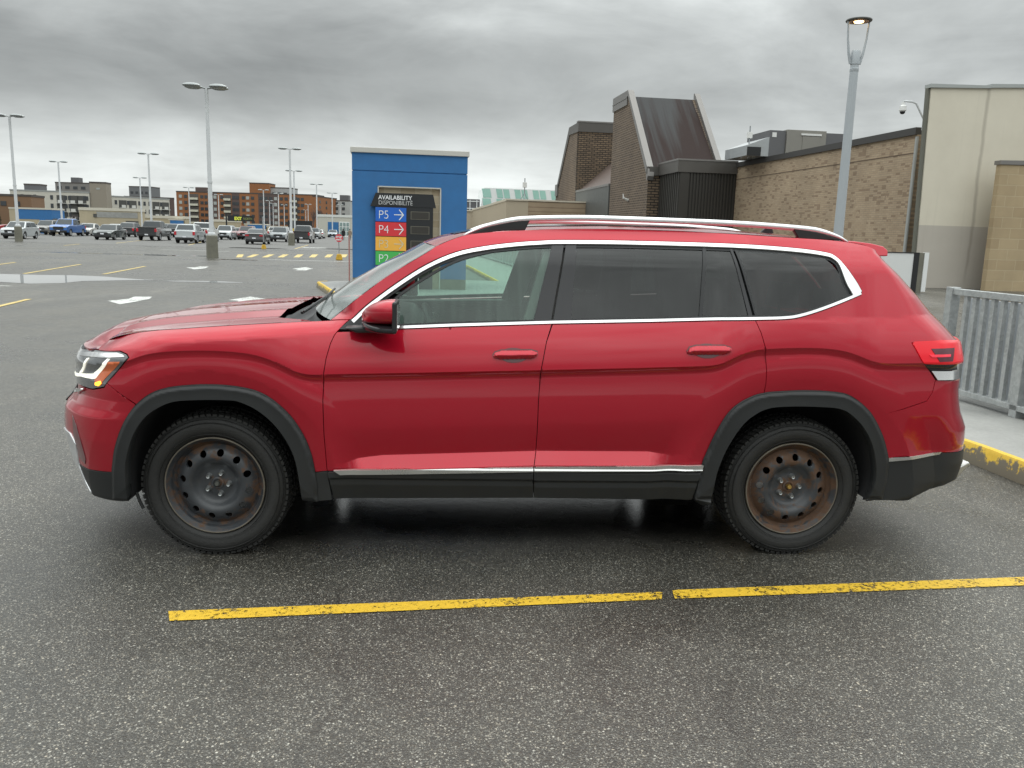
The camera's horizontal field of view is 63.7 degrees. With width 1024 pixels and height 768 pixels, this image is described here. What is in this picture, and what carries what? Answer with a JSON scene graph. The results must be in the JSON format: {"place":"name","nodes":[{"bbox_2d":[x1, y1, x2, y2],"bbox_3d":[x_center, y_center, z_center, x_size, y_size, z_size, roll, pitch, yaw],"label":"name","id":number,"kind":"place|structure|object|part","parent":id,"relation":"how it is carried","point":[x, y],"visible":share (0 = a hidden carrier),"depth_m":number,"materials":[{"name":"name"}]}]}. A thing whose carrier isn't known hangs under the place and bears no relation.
{"place":"outdoors","nodes":[
{"label":"outdoors","id":0,"kind":"place"},
{"bbox_2d":[0,194,44,224],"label":"brown building","id":1,"kind":"structure","parent":0,"point":[25,201],"depth_m":199.70,"materials":[{"name":"brick"}]},
{"bbox_2d":[0,201,6,205],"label":"window","id":2,"kind":"structure","parent":1,"relation":"in","point":[3,203],"depth_m":199.07,"materials":[{"name":"black glass"}]},
{"bbox_2d":[55,177,89,191],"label":"apartment block","id":3,"kind":"structure","parent":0,"point":[76,184],"depth_m":416.47,"materials":[{"name":"grey"}]},
{"bbox_2d":[129,186,159,196],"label":"apartment tower","id":4,"kind":"structure","parent":0,"point":[135,191],"depth_m":495.85,"materials":[{"name":"grey"}]},
{"bbox_2d":[131,196,174,215],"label":"apartment block","id":5,"kind":"structure","parent":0,"point":[172,208],"depth_m":362.66,"materials":[{"name":"grey concrete"}]},
{"bbox_2d":[0,232,351,251],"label":"parking lot","id":6,"kind":"structure","parent":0,"point":[327,244],"depth_m":75.49,"materials":[{"name":"grey asphalt"}]},
{"bbox_2d":[0,113,24,241],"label":"lamp post","id":7,"kind":"object","parent":6,"relation":"on","point":[18,234],"visible":1,"depth_m":62.86,"materials":[{"name":"grey metal"}]},
{"bbox_2d":[0,221,39,238],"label":"suv","id":8,"kind":"object","parent":6,"relation":"on","point":[30,228],"visible":0.7,"depth_m":72.39,"materials":[{"name":"grey paint"}]},
{"bbox_2d":[8,207,64,233],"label":"stair kiosk","id":9,"kind":"object","parent":6,"relation":"on","point":[35,215],"visible":0.52,"depth_m":104.87,"materials":[{"name":"blue paint"}]},
{"bbox_2d":[36,220,61,234],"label":"parked suv","id":10,"kind":"object","parent":6,"relation":"on","point":[43,226],"visible":0.39,"depth_m":96.28,"materials":[{"name":"grey paint"}]},
{"bbox_2d":[49,160,66,234],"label":"lamp post","id":11,"kind":"object","parent":6,"relation":"on","point":[60,201],"visible":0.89,"depth_m":98.99,"materials":[{"name":"metal"}]},
{"bbox_2d":[49,218,85,235],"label":"pickup truck","id":12,"kind":"object","parent":6,"relation":"on","point":[67,227],"visible":1,"depth_m":92.22,"materials":[{"name":"blue paint"}]},
{"bbox_2d":[76,223,99,235],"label":"parked sedan","id":13,"kind":"object","parent":6,"relation":"on","point":[91,228],"visible":0.53,"depth_m":99.02,"materials":[{"name":"grey paint"}]},
{"bbox_2d":[93,224,126,239],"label":"parked sedan","id":14,"kind":"object","parent":6,"relation":"on","point":[112,231],"visible":1,"depth_m":78.92,"materials":[{"name":"grey paint"}]},
{"bbox_2d":[78,207,145,225],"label":"deck wall","id":15,"kind":"structure","parent":6,"relation":"on","point":[99,216],"depth_m":149.74,"materials":[{"name":"beige concrete"}]},
{"bbox_2d":[120,222,140,236],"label":"parked suv","id":16,"kind":"object","parent":6,"relation":"on","point":[130,227],"visible":0.47,"depth_m":97.95,"materials":[{"name":"black paint"}]},
{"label":"rear window","id":17,"kind":"part","parent":16,"relation":"part of","materials":[{"name":"grey glass"}]},
{"bbox_2d":[133,177,146,226],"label":"lamp post","id":18,"kind":"object","parent":6,"relation":"on","point":[140,199],"visible":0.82,"depth_m":128.79,"materials":[{"name":"metal"}]},
{"bbox_2d":[137,152,158,239],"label":"lamp post","id":19,"kind":"object","parent":6,"relation":"on","point":[150,201],"visible":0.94,"depth_m":84.07,"materials":[{"name":"metal"}]},
{"bbox_2d":[136,221,171,240],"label":"pickup truck","id":20,"kind":"object","parent":6,"relation":"on","point":[159,230],"visible":0.99,"depth_m":81.82,"materials":[{"name":"black metal"}]},
{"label":"rear window","id":21,"kind":"part","parent":20,"relation":"part of","materials":[{"name":"black glass"}]},
{"bbox_2d":[145,215,190,223],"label":"deck wall","id":22,"kind":"structure","parent":6,"relation":"on","point":[164,219],"depth_m":159.77,"materials":[{"name":"beige"}]},
{"bbox_2d":[167,224,177,236],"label":"parked suv","id":23,"kind":"object","parent":6,"relation":"on","point":[173,227],"visible":0.17,"depth_m":104.10,"materials":[{"name":"black paint"}]},
{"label":"rear window","id":24,"kind":"part","parent":23,"relation":"part of","materials":[{"name":"grey glass"}]},
{"bbox_2d":[168,219,183,223],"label":"stair kiosk","id":25,"kind":"object","parent":6,"relation":"on","point":[176,221],"visible":0.33,"depth_m":156.82,"materials":[{"name":"blue paint"}]},
{"bbox_2d":[183,187,193,223],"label":"lamp post","id":26,"kind":"object","parent":6,"relation":"on","point":[189,203],"visible":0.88,"depth_m":157.81,"materials":[{"name":"metal"}]},
{"bbox_2d":[174,224,205,242],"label":"parked suv","id":27,"kind":"object","parent":6,"relation":"on","point":[190,232],"visible":1,"depth_m":73.23,"materials":[{"name":"grey paint"}]},
{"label":"rear window","id":28,"kind":"part","parent":27,"relation":"part of","materials":[{"name":"grey glass"}]},
{"bbox_2d":[213,219,241,228],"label":"deck wall","id":29,"kind":"structure","parent":6,"relation":"on","point":[217,222],"depth_m":169.85,"materials":[{"name":"beige"}]},
{"bbox_2d":[218,225,236,239],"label":"parked suv","id":30,"kind":"object","parent":6,"relation":"on","point":[228,231],"visible":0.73,"depth_m":97.69,"materials":[{"name":"grey paint"}]},
{"bbox_2d":[225,213,253,224],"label":"exit sign","id":31,"kind":"object","parent":6,"relation":"on","point":[240,218],"visible":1,"depth_m":120.04,"materials":[{"name":"black"}]},
{"bbox_2d":[237,226,255,238],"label":"parked suv","id":32,"kind":"object","parent":6,"relation":"on","point":[242,231],"visible":0.53,"depth_m":102.72,"materials":[{"name":"red paint"}]},
{"bbox_2d":[244,224,269,230],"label":"stair kiosk","id":33,"kind":"object","parent":6,"relation":"on","point":[258,226],"visible":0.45,"depth_m":169.98,"materials":[{"name":"blue paint"}]},
{"bbox_2d":[245,228,270,243],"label":"parked sedan","id":34,"kind":"object","parent":6,"relation":"on","point":[252,235],"visible":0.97,"depth_m":77.36,"materials":[{"name":"black paint"}]},
{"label":"rear window","id":35,"kind":"part","parent":34,"relation":"part of","materials":[{"name":"grey glass"}]},
{"bbox_2d":[258,189,268,228],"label":"lamp post","id":36,"kind":"object","parent":6,"relation":"on","point":[263,206],"visible":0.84,"depth_m":159.25,"materials":[{"name":"metal"}]},
{"bbox_2d":[261,217,265,248],"bbox_3d":[-18.709,-11.377,62.087,0.340,2.401,0.600,-2,11,-21],"label":"road sign","id":37,"kind":"object","parent":6,"relation":"on","point":[263,247],"visible":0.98,"depth_m":62.09,"materials":[{"name":"grey metal"}]},
{"bbox_2d":[270,227,289,241],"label":"parked suv","id":38,"kind":"object","parent":6,"relation":"on","point":[278,233],"visible":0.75,"depth_m":94.08,"materials":[{"name":"grey paint"}]},
{"bbox_2d":[278,147,300,245],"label":"lamp post","id":39,"kind":"object","parent":6,"relation":"on","point":[291,239],"visible":1,"depth_m":76.44,"materials":[{"name":"metal"}]},
{"bbox_2d":[285,170,301,240],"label":"lamp post","id":40,"kind":"object","parent":6,"relation":"on","point":[294,209],"visible":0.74,"depth_m":103.03,"materials":[{"name":"metal"}]},
{"bbox_2d":[288,220,312,230],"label":"overhead sign","id":41,"kind":"object","parent":6,"relation":"on","point":[304,223],"visible":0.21,"depth_m":158.52,"materials":[{"name":"black"}]},
{"bbox_2d":[293,225,314,242],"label":"pickup truck","id":42,"kind":"object","parent":6,"relation":"on","point":[303,232],"visible":0.88,"depth_m":90.74,"materials":[{"name":"black"}]},
{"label":"rear window","id":43,"kind":"part","parent":42,"relation":"part of","materials":[{"name":"grey glass"}]},
{"bbox_2d":[310,183,322,238],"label":"lamp post","id":44,"kind":"object","parent":6,"relation":"on","point":[316,206],"visible":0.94,"depth_m":133.19,"materials":[{"name":"metal"}]},
{"bbox_2d":[312,228,321,238],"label":"parked suv","id":45,"kind":"object","parent":6,"relation":"on","point":[318,234],"visible":0.49,"depth_m":129.41,"materials":[{"name":"grey paint"}]},
{"bbox_2d":[327,192,336,236],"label":"lamp post","id":46,"kind":"object","parent":6,"relation":"on","point":[332,210],"visible":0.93,"depth_m":164.05,"materials":[{"name":"metal"}]},
{"bbox_2d":[327,230,337,236],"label":"parked sedan","id":47,"kind":"object","parent":6,"relation":"on","point":[332,232],"visible":0.67,"depth_m":158.35,"materials":[{"name":"grey paint"}]},
{"bbox_2d":[318,214,351,236],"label":"shop building","id":48,"kind":"structure","parent":6,"relation":"on","point":[341,223],"depth_m":169.74,"materials":[{"name":"grey paint"}]},
{"bbox_2d":[191,222,218,241],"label":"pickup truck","id":49,"kind":"object","parent":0,"point":[204,226],"visible":0.29,"depth_m":82.57,"materials":[{"name":"white"}]},
{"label":"rear window","id":50,"kind":"part","parent":49,"relation":"part of","materials":[{"name":"grey glass"}]},
{"bbox_2d":[249,182,275,192],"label":"apartment tower","id":51,"kind":"structure","parent":0,"point":[254,187],"depth_m":446.34,"materials":[{"name":"orange brick"}]},
{"bbox_2d":[336,195,351,214],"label":"apartment tower","id":52,"kind":"structure","parent":0,"point":[344,206],"depth_m":418.30,"materials":[{"name":"grey"}]},
{"bbox_2d":[0,241,1023,767],"bbox_3d":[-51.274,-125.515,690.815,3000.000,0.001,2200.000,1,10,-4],"label":"asphalt ground","id":53,"kind":"structure","parent":0,"point":[106,661],"depth_m":3.49,"materials":[{"name":"grey asphalt"}]},
{"bbox_2d":[0,299,29,306],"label":"parking line","id":54,"kind":"object","parent":53,"relation":"on","point":[14,302],"visible":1,"depth_m":16.64,"materials":[{"name":"yellow paint"}]},
{"bbox_2d":[9,189,90,223],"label":"apartment block","id":55,"kind":"structure","parent":53,"relation":"on","point":[72,201],"depth_m":291.67,"materials":[{"name":"white paint"}]},
{"bbox_2d":[23,183,46,189],"bbox_3d":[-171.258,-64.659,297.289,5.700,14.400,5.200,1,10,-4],"label":"roof penthouse","id":56,"kind":"object","parent":55,"relation":"on","point":[35,186],"visible":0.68,"depth_m":293.83,"materials":[{"name":"grey"}]},
{"bbox_2d":[22,264,80,273],"bbox_3d":[-16.026,-4.060,28.969,0.120,0.001,6.905,-1,11,-14],"label":"parking line","id":57,"kind":"object","parent":53,"relation":"on","point":[50,269],"visible":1,"depth_m":28.55,"materials":[{"name":"yellow paint"}]},
{"bbox_2d":[0,274,146,283],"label":"puddle","id":58,"kind":"object","parent":53,"relation":"on","point":[23,278],"visible":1,"depth_m":23.97,"materials":[{"name":"black liquid"}]},
{"bbox_2d":[58,252,109,253],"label":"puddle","id":59,"kind":"object","parent":53,"relation":"on","point":[91,253],"visible":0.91,"depth_m":43.96,"materials":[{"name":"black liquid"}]},
{"bbox_2d":[89,181,111,207],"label":"stair tower","id":60,"kind":"structure","parent":53,"relation":"on","point":[100,195],"depth_m":293.94,"materials":[{"name":"grey concrete"}]},
{"bbox_2d":[105,266,145,273],"bbox_3d":[-13.722,-4.061,29.340,0.120,0.001,5.848,0,11,-12],"label":"parking line","id":61,"kind":"object","parent":53,"relation":"on","point":[124,270],"visible":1,"depth_m":28.89,"materials":[{"name":"yellow paint"}]},
{"bbox_2d":[110,297,150,303],"bbox_3d":[-8.342,-1.825,17.914,0.630,0.001,2.050,1,10,-4],"label":"road arrow","id":62,"kind":"object","parent":53,"relation":"on","point":[124,301],"visible":1,"depth_m":17.80,"materials":[{"name":"white paint"}]},
{"bbox_2d":[112,195,169,215],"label":"apartment block","id":63,"kind":"structure","parent":53,"relation":"on","point":[160,206],"depth_m":311.07,"materials":[{"name":"white paint"}]},
{"bbox_2d":[130,254,179,255],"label":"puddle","id":64,"kind":"object","parent":53,"relation":"on","point":[158,255],"visible":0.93,"depth_m":44.05,"materials":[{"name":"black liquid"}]},
{"bbox_2d":[187,266,206,268],"bbox_3d":[-12.327,-4.529,32.144,0.753,0.001,2.500,-1,11,-14],"label":"road arrow","id":65,"kind":"object","parent":53,"relation":"on","point":[201,267],"visible":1,"depth_m":32.25,"materials":[{"name":"white paint"}]},
{"bbox_2d":[182,82,228,257],"bbox_3d":[-15.231,-10.611,41.426,2.114,8.487,1.008,0,10,-10],"label":"lamp post","id":66,"kind":"object","parent":53,"relation":"on","point":[211,244],"visible":1,"depth_m":41.55,"materials":[{"name":"grey metal"}]},
{"bbox_2d":[175,281,241,282],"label":"puddle","id":67,"kind":"object","parent":53,"relation":"on","point":[210,281],"visible":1,"depth_m":24.41,"materials":[{"name":"black liquid"}]},
{"bbox_2d":[232,297,263,300],"bbox_3d":[-5.906,-1.854,18.462,0.950,0.001,2.550,1,10,-4],"label":"road arrow","id":68,"kind":"object","parent":53,"relation":"on","point":[249,298],"visible":0.38,"depth_m":18.93,"materials":[{"name":"white paint"}]},
{"bbox_2d":[176,187,323,227],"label":"apartment block","id":69,"kind":"structure","parent":53,"relation":"on","point":[240,204],"depth_m":396.25,"materials":[{"name":"orange brick"}]},
{"bbox_2d":[273,193,282,225],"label":"lamp post","id":70,"kind":"object","parent":53,"relation":"on","point":[278,207],"visible":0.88,"depth_m":174.25,"materials":[{"name":"metal"}]},
{"bbox_2d":[270,187,297,193],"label":"apartment tower","id":71,"kind":"structure","parent":53,"relation":"on","point":[284,190],"depth_m":449.24,"materials":[{"name":"grey concrete"}]},
{"bbox_2d":[309,209,315,227],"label":"tree","id":72,"kind":"object","parent":53,"relation":"on","point":[313,215],"visible":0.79,"depth_m":211.08,"materials":[{"name":"grey plant"}]},
{"bbox_2d":[312,196,336,227],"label":"apartment block","id":73,"kind":"structure","parent":53,"relation":"on","point":[324,204],"depth_m":404.64,"materials":[{"name":"orange brick"}]},
{"bbox_2d":[316,281,334,293],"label":"kerb","id":74,"kind":"structure","parent":53,"relation":"on","point":[325,289],"depth_m":22.05,"materials":[{"name":"concrete"}]},
{"bbox_2d":[335,234,342,259],"bbox_3d":[-9.317,-7.387,44.440,0.406,1.400,0.300,0,10,-10],"label":"stop sign","id":75,"kind":"object","parent":53,"relation":"on","point":[338,238],"visible":1,"depth_m":44.33,"materials":[{"name":"red metal"}]},
{"bbox_2d":[168,592,661,620],"bbox_3d":[-0.381,0.992,3.694,2.227,0.001,0.094,0,10,-9],"label":"yellow line","id":76,"kind":"object","parent":53,"relation":"on","point":[269,611],"visible":1,"depth_m":3.68,"materials":[{"name":"paint"}]},
{"bbox_2d":[466,265,498,280],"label":"kerb","id":77,"kind":"structure","parent":53,"relation":"on","point":[481,274],"depth_m":31.74,"materials":[{"name":"concrete"}]},
{"bbox_2d":[292,495,724,534],"bbox_3d":[-0.022,0.717,5.269,4.300,0.001,2.300,1,10,-4],"label":"wet patch","id":78,"kind":"object","parent":53,"relation":"on","point":[487,516],"visible":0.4,"depth_m":4.92,"materials":[{"name":"liquid"}]},
{"bbox_2d":[64,215,969,553],"bbox_3d":[0.021,-0.130,5.061,5.034,1.769,2.490,1,10,-4],"label":"parked suv","id":79,"kind":"object","parent":53,"relation":"on","point":[808,377],"visible":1,"depth_m":4.16,"materials":[{"name":"red paint"}]},
{"bbox_3d":[-0.369,0.142,4.088,1.114,0.890,0.130,1,10,-4],"label":"front door","id":80,"kind":"part","parent":79,"relation":"part of","materials":[{"name":"red paint"}]},
{"bbox_3d":[-0.508,-0.210,6.002,1.114,0.890,0.130,1,10,-4],"label":"front door","id":81,"kind":"part","parent":79,"relation":"part of","materials":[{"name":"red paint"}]},
{"bbox_3d":[0.636,-0.505,4.188,0.696,0.393,0.162,1,10,-4],"label":"side window","id":82,"kind":"part","parent":79,"relation":"part of","materials":[{"name":"black glass"}]},
{"bbox_3d":[0.694,0.136,4.164,1.161,0.928,0.129,1,10,-4],"label":"rear door","id":83,"kind":"part","parent":79,"relation":"part of","materials":[{"name":"red paint"}]},
{"bbox_3d":[1.083,-0.508,4.204,0.241,0.363,0.158,2,10,2],"label":"side window","id":84,"kind":"part","parent":79,"relation":"part of","materials":[{"name":"black glass"}]},
{"bbox_3d":[1.445,-0.509,4.212,0.599,0.348,0.160,1,10,-4],"label":"side window","id":85,"kind":"part","parent":79,"relation":"part of","materials":[{"name":"black glass"}]},
{"bbox_2d":[467,199,585,253],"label":"mall wing","id":86,"kind":"structure","parent":53,"relation":"on","point":[500,210],"depth_m":69.71,"materials":[{"name":"beige brick"}]},
{"bbox_2d":[467,199,479,209],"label":"roof plant","id":87,"kind":"object","parent":86,"relation":"on","point":[472,204],"visible":0.15,"depth_m":96.12,"materials":[{"name":"white metal"}]},
{"bbox_2d":[478,188,555,207],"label":"skylight roof","id":88,"kind":"structure","parent":86,"relation":"on","point":[486,196],"depth_m":98.57,"materials":[{"name":"white"}]},
{"bbox_2d":[521,178,527,199],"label":"aerial","id":89,"kind":"object","parent":86,"relation":"on","point":[524,184],"visible":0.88,"depth_m":83.69,"materials":[{"name":"grey metal"}]},
{"bbox_2d":[555,121,612,200],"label":"brick wedge","id":90,"kind":"object","parent":53,"relation":"on","point":[587,156],"visible":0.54,"depth_m":73.56,"materials":[{"name":"brown brick"}]},
{"bbox_2d":[575,164,610,215],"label":"entrance canopy","id":91,"kind":"object","parent":53,"relation":"on","point":[594,193],"visible":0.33,"depth_m":67.44,"materials":[{"name":"grey metal"}]},
{"bbox_2d":[673,577,1023,597],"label":"yellow line","id":92,"kind":"object","parent":53,"relation":"on","point":[743,591],"visible":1,"depth_m":4.02,"materials":[{"name":"paint"}]},
{"bbox_2d":[833,17,872,236],"bbox_3d":[7.111,-4.500,17.661,0.524,6.235,0.524,1,10,-4],"label":"lamp post","id":93,"kind":"object","parent":53,"relation":"on","point":[854,59],"visible":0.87,"depth_m":17.42,"materials":[{"name":"grey metal"}]},
{"bbox_2d":[880,252,928,292],"bbox_3d":[13.001,-3.943,28.982,3.300,1.420,0.230,0,10,-8],"label":"ramp barrier","id":94,"kind":"object","parent":53,"relation":"on","point":[910,269],"visible":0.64,"depth_m":29.01,"materials":[{"name":"white plastic"}]},
{"bbox_2d":[963,439,1023,484],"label":"kerb","id":95,"kind":"structure","parent":53,"relation":"on","point":[998,462],"depth_m":6.16,"materials":[{"name":"yellow concrete"}]},
{"bbox_2d":[0,0,1023,215],"label":"sky","id":96,"kind":"structure","parent":0,"point":[96,85],"materials":[{"name":"grey"}]},
{"bbox_2d":[609,90,720,216],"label":"brick tower","id":97,"kind":"structure","parent":0,"point":[648,132],"depth_m":56.23,"materials":[{"name":"brick"}]},
{"bbox_2d":[321,256,1023,458],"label":"pavement","id":98,"kind":"structure","parent":0,"point":[993,426],"depth_m":7.64,"materials":[{"name":"concrete"}]},
{"bbox_2d":[348,147,469,289],"bbox_3d":[-2.888,-4.527,22.869,3.088,3.560,3.128,0,10,-8],"label":"stair kiosk","id":99,"kind":"object","parent":98,"relation":"on","point":[440,176],"visible":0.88,"depth_m":21.31,"materials":[{"name":"blue paint"}]},
{"bbox_2d":[370,193,435,289],"bbox_3d":[-2.827,-3.693,21.424,1.680,2.440,0.121,0,10,-8],"label":"parking sign","id":100,"kind":"object","parent":99,"relation":"attached to","point":[403,222],"visible":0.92,"depth_m":21.30,"materials":[{"name":"multicoloured"}]},
{"bbox_2d":[480,251,518,265],"bbox_3d":[0.103,-5.982,38.202,0.100,1.102,43.590,0,10,-8],"label":"railing","id":101,"kind":"object","parent":98,"relation":"on","point":[497,257],"visible":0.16,"depth_m":41.53,"materials":[{"name":"metal"}]},
{"bbox_2d":[942,287,1023,417],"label":"railing","id":102,"kind":"object","parent":98,"relation":"on","point":[1014,403],"visible":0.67,"depth_m":7.76,"materials":[{"name":"metal"}]},
{"bbox_2d":[960,298,1020,399],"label":"balusters","id":103,"kind":"object","parent":102,"relation":"part of","point":[1003,347],"visible":0.1,"depth_m":8.13,"materials":[{"name":"metal"}]},
{"bbox_2d":[650,158,738,228],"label":"ribbed block","id":104,"kind":"structure","parent":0,"point":[697,188],"depth_m":50.08,"materials":[{"name":"metal"}]},
{"bbox_2d":[733,127,921,251],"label":"brick wall","id":105,"kind":"structure","parent":0,"point":[799,187],"depth_m":37.91,"materials":[{"name":"brown brick"}]},
{"bbox_2d":[725,129,842,160],"bbox_3d":[15.762,-13.661,47.445,6.000,1.480,3.150,0,10,-8],"label":"rooftop unit","id":106,"kind":"object","parent":105,"relation":"on","point":[768,143],"visible":0.58,"depth_m":45.96,"materials":[{"name":"grey metal"}]},
{"bbox_2d":[741,126,752,158],"bbox_3d":[13.306,-13.515,46.086,0.719,1.760,0.666,0,10,-8],"label":"aerial","id":107,"kind":"object","parent":106,"relation":"attached to","point":[749,134],"visible":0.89,"depth_m":46.02,"materials":[{"name":"grey metal"}]},
{"bbox_3d":[16.669,-13.267,46.067,1.000,1.050,0.029,0,10,-8],"label":"service door","id":108,"kind":"part","parent":106,"relation":"part of","materials":[{"name":"metal"}]},
{"bbox_2d":[911,84,1023,288],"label":"end wall","id":109,"kind":"structure","parent":0,"point":[971,135],"depth_m":32.36,"materials":[{"name":"paint"}]},
{"bbox_2d":[899,100,922,129],"bbox_3d":[15.596,-10.480,32.164,1.085,1.085,0.256,0,10,-8],"label":"security camera","id":110,"kind":"object","parent":109,"relation":"attached to","point":[902,109],"visible":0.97,"depth_m":32.02,"materials":[{"name":"white paint"}]},
{"bbox_2d":[980,160,1023,291],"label":"block wall","id":111,"kind":"structure","parent":0,"point":[1003,267],"depth_m":31.69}
]}

